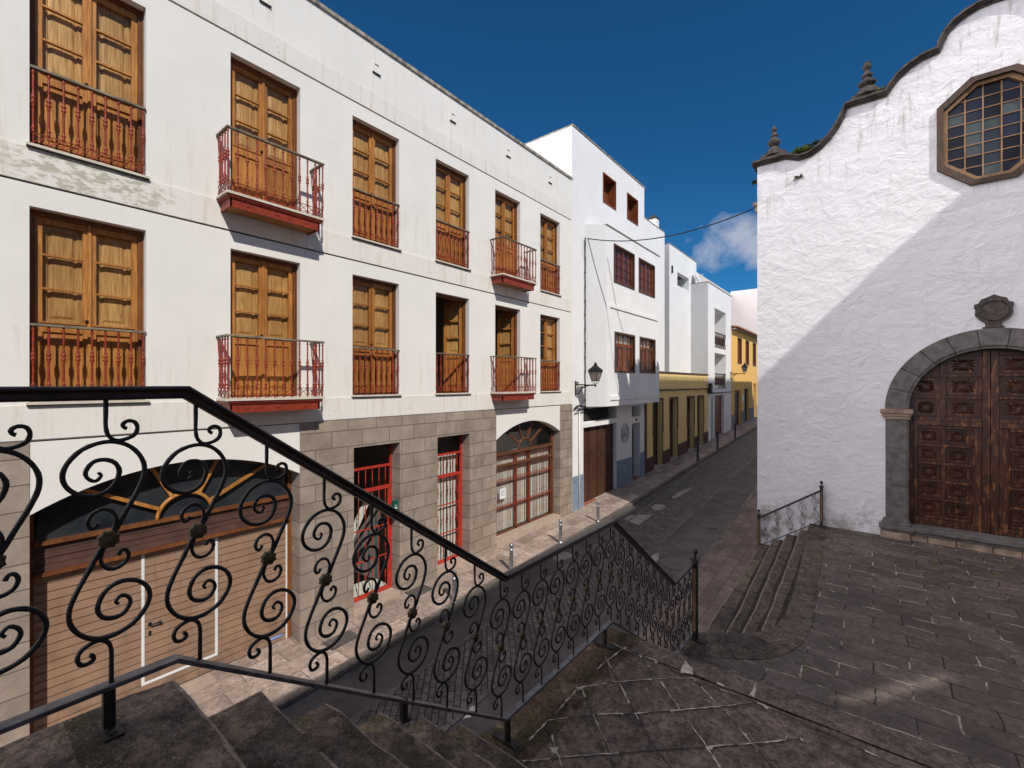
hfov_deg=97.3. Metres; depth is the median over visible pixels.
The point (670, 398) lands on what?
door
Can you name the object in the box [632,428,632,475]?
front door
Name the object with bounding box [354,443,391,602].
entrance door
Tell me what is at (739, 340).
window
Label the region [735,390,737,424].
door
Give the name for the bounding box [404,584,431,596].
pavement hatch
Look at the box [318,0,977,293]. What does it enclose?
sky
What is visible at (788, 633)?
plaza border
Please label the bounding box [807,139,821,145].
weed clump
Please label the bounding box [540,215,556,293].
french window
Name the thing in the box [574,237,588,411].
cable bundle
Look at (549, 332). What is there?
french window
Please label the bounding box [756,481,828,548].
church railing
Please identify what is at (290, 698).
kerb
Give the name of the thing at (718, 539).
kerb
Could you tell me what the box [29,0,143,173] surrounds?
french window
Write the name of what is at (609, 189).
window
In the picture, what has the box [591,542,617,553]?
manhole cover
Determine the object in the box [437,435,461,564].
entrance door
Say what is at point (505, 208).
french window
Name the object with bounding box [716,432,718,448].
bollard
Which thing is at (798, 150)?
weed clump
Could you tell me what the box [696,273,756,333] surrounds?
pink block
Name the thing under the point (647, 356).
window
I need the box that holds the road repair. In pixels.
[553,487,691,561]
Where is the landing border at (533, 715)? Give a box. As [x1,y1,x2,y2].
[481,627,643,765]
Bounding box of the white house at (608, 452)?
[525,124,659,511]
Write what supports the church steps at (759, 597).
on the plaza
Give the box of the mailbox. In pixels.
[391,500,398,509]
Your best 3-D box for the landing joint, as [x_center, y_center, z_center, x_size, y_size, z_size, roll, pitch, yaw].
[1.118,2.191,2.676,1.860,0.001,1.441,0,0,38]
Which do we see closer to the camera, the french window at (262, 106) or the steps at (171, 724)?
the steps at (171, 724)
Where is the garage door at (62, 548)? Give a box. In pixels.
[30,459,291,733]
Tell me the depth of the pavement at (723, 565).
9.95 m
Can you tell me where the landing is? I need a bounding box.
[527,640,990,767]
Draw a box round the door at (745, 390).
[744,389,746,420]
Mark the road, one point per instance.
(686, 538)
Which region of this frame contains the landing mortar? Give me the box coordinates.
[463,642,878,767]
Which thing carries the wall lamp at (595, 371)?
attached to the white house at (608, 452)
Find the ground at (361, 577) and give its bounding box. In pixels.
[319,515,602,676]
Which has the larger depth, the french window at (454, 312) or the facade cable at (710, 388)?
the facade cable at (710, 388)
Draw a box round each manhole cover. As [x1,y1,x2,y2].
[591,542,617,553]
[659,555,691,570]
[699,522,718,528]
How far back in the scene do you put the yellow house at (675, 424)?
22.75 m
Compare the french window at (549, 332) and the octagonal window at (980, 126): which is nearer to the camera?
the octagonal window at (980, 126)
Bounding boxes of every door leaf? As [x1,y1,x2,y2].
[909,349,989,533]
[990,349,1023,538]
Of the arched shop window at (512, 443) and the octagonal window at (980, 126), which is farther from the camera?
the arched shop window at (512, 443)
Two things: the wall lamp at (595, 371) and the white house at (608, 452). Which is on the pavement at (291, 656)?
the white house at (608, 452)
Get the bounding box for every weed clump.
[792,143,813,153]
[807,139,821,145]
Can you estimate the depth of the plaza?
5.52 m
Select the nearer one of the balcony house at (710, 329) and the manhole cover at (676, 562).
the manhole cover at (676, 562)
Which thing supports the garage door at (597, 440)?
in the white house at (608, 452)
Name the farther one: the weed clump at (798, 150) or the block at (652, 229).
the block at (652, 229)
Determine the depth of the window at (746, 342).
35.91 m
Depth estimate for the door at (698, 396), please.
26.25 m
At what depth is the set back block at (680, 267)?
25.86 m
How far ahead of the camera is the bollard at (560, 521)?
12.00 m
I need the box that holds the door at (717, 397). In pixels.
[715,395,720,434]
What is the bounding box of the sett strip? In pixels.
[352,428,756,729]
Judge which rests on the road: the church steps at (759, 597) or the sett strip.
the sett strip
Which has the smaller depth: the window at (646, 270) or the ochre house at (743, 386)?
the window at (646, 270)
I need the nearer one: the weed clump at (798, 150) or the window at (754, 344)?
the weed clump at (798, 150)
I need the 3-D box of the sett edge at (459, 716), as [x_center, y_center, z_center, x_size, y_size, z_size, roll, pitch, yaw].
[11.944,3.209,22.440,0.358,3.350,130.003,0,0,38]
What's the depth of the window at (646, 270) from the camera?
18.43 m
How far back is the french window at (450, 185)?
10.69 m
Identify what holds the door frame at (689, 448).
in the yellow house at (675, 424)
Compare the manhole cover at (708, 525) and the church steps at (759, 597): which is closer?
the church steps at (759, 597)
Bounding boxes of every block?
[644,214,664,370]
[665,243,696,372]
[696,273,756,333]
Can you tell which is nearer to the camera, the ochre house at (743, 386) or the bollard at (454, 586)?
the bollard at (454, 586)
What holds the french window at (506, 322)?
in the apartment building
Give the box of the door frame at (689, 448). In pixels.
[687,396,694,451]
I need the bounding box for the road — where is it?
[281,454,756,735]
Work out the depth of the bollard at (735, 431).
27.73 m
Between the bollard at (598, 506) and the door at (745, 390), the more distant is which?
the door at (745, 390)
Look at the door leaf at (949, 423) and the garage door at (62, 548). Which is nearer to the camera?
the garage door at (62, 548)
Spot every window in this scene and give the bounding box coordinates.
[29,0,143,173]
[29,208,143,401]
[231,57,296,209]
[231,251,296,397]
[353,120,395,246]
[353,276,395,394]
[436,162,465,267]
[436,293,465,392]
[495,192,516,276]
[495,306,516,391]
[496,421,552,535]
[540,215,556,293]
[540,315,556,390]
[603,172,615,209]
[614,243,634,289]
[614,331,634,372]
[627,192,637,225]
[639,257,654,297]
[639,336,655,373]
[737,337,741,363]
[745,340,748,364]
[753,343,755,365]
[937,63,1023,185]
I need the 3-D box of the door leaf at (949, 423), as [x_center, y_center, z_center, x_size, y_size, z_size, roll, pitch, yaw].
[8.919,1.128,9.233,1.214,3.624,0.125,0,0,38]
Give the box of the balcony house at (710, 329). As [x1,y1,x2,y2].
[691,281,731,440]
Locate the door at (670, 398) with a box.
[669,397,677,460]
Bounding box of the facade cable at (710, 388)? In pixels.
[659,383,732,393]
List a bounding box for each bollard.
[451,570,457,603]
[508,543,513,570]
[558,519,562,543]
[596,501,599,521]
[696,442,699,460]
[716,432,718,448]
[734,423,736,438]
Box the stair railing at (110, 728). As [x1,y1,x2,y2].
[0,386,707,751]
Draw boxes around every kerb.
[272,426,756,709]
[633,486,756,635]
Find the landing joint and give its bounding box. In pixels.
[512,643,900,767]
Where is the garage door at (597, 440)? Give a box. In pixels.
[583,423,612,501]
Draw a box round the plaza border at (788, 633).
[672,523,825,660]
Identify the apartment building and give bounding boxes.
[0,0,572,746]
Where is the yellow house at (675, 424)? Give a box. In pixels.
[644,371,708,473]
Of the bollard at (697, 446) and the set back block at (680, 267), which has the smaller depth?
the bollard at (697, 446)
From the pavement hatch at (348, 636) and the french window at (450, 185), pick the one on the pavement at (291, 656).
the pavement hatch at (348, 636)
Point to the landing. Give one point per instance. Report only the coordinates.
(754, 723)
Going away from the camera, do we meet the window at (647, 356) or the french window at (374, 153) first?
the french window at (374, 153)
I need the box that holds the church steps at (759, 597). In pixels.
[705,530,807,633]
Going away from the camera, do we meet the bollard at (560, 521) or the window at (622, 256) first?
the bollard at (560, 521)
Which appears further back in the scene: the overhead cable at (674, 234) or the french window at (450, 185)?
the overhead cable at (674, 234)
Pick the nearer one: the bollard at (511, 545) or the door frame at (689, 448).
the bollard at (511, 545)
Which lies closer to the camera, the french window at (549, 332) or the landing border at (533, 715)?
the landing border at (533, 715)
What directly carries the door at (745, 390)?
in the ochre house at (743, 386)
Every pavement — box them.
[189,417,756,716]
[639,492,756,649]
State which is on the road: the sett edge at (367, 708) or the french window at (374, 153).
the sett edge at (367, 708)
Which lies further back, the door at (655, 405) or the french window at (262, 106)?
the door at (655, 405)
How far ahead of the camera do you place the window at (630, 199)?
18.83 m
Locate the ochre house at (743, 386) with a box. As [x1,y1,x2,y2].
[731,325,756,428]
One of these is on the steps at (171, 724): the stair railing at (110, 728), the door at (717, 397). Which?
the stair railing at (110, 728)
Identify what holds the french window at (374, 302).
in the apartment building
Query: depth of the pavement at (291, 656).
8.70 m
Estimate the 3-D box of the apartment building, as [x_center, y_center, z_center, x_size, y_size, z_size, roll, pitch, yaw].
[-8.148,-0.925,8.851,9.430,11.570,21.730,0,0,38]
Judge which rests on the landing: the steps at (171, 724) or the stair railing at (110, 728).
the steps at (171, 724)
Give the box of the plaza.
[701,526,1023,767]
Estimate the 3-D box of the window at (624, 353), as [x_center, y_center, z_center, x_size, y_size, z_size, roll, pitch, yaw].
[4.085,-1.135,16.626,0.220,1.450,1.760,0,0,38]
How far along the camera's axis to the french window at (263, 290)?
7.34 m
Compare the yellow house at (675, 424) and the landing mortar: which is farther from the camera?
the yellow house at (675, 424)
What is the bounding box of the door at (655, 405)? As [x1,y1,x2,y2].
[653,398,663,469]
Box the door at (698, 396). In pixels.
[697,395,703,445]
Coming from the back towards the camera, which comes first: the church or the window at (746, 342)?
the window at (746, 342)
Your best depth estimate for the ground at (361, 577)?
13.32 m
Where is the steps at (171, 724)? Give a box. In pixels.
[0,681,527,767]
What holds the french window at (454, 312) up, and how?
in the apartment building
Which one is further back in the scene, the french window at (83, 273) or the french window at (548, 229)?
the french window at (548, 229)
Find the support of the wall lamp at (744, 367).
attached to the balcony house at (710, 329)
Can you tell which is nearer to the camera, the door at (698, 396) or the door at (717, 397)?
the door at (698, 396)
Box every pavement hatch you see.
[322,630,356,650]
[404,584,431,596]
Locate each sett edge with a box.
[349,455,712,720]
[442,454,756,731]
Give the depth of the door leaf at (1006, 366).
8.70 m
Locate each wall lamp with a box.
[575,362,602,395]
[730,363,747,378]
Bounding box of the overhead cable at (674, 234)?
[587,208,752,241]
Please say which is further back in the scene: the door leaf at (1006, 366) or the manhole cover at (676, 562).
the manhole cover at (676, 562)
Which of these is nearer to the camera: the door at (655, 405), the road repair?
the road repair
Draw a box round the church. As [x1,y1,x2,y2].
[752,0,1023,557]

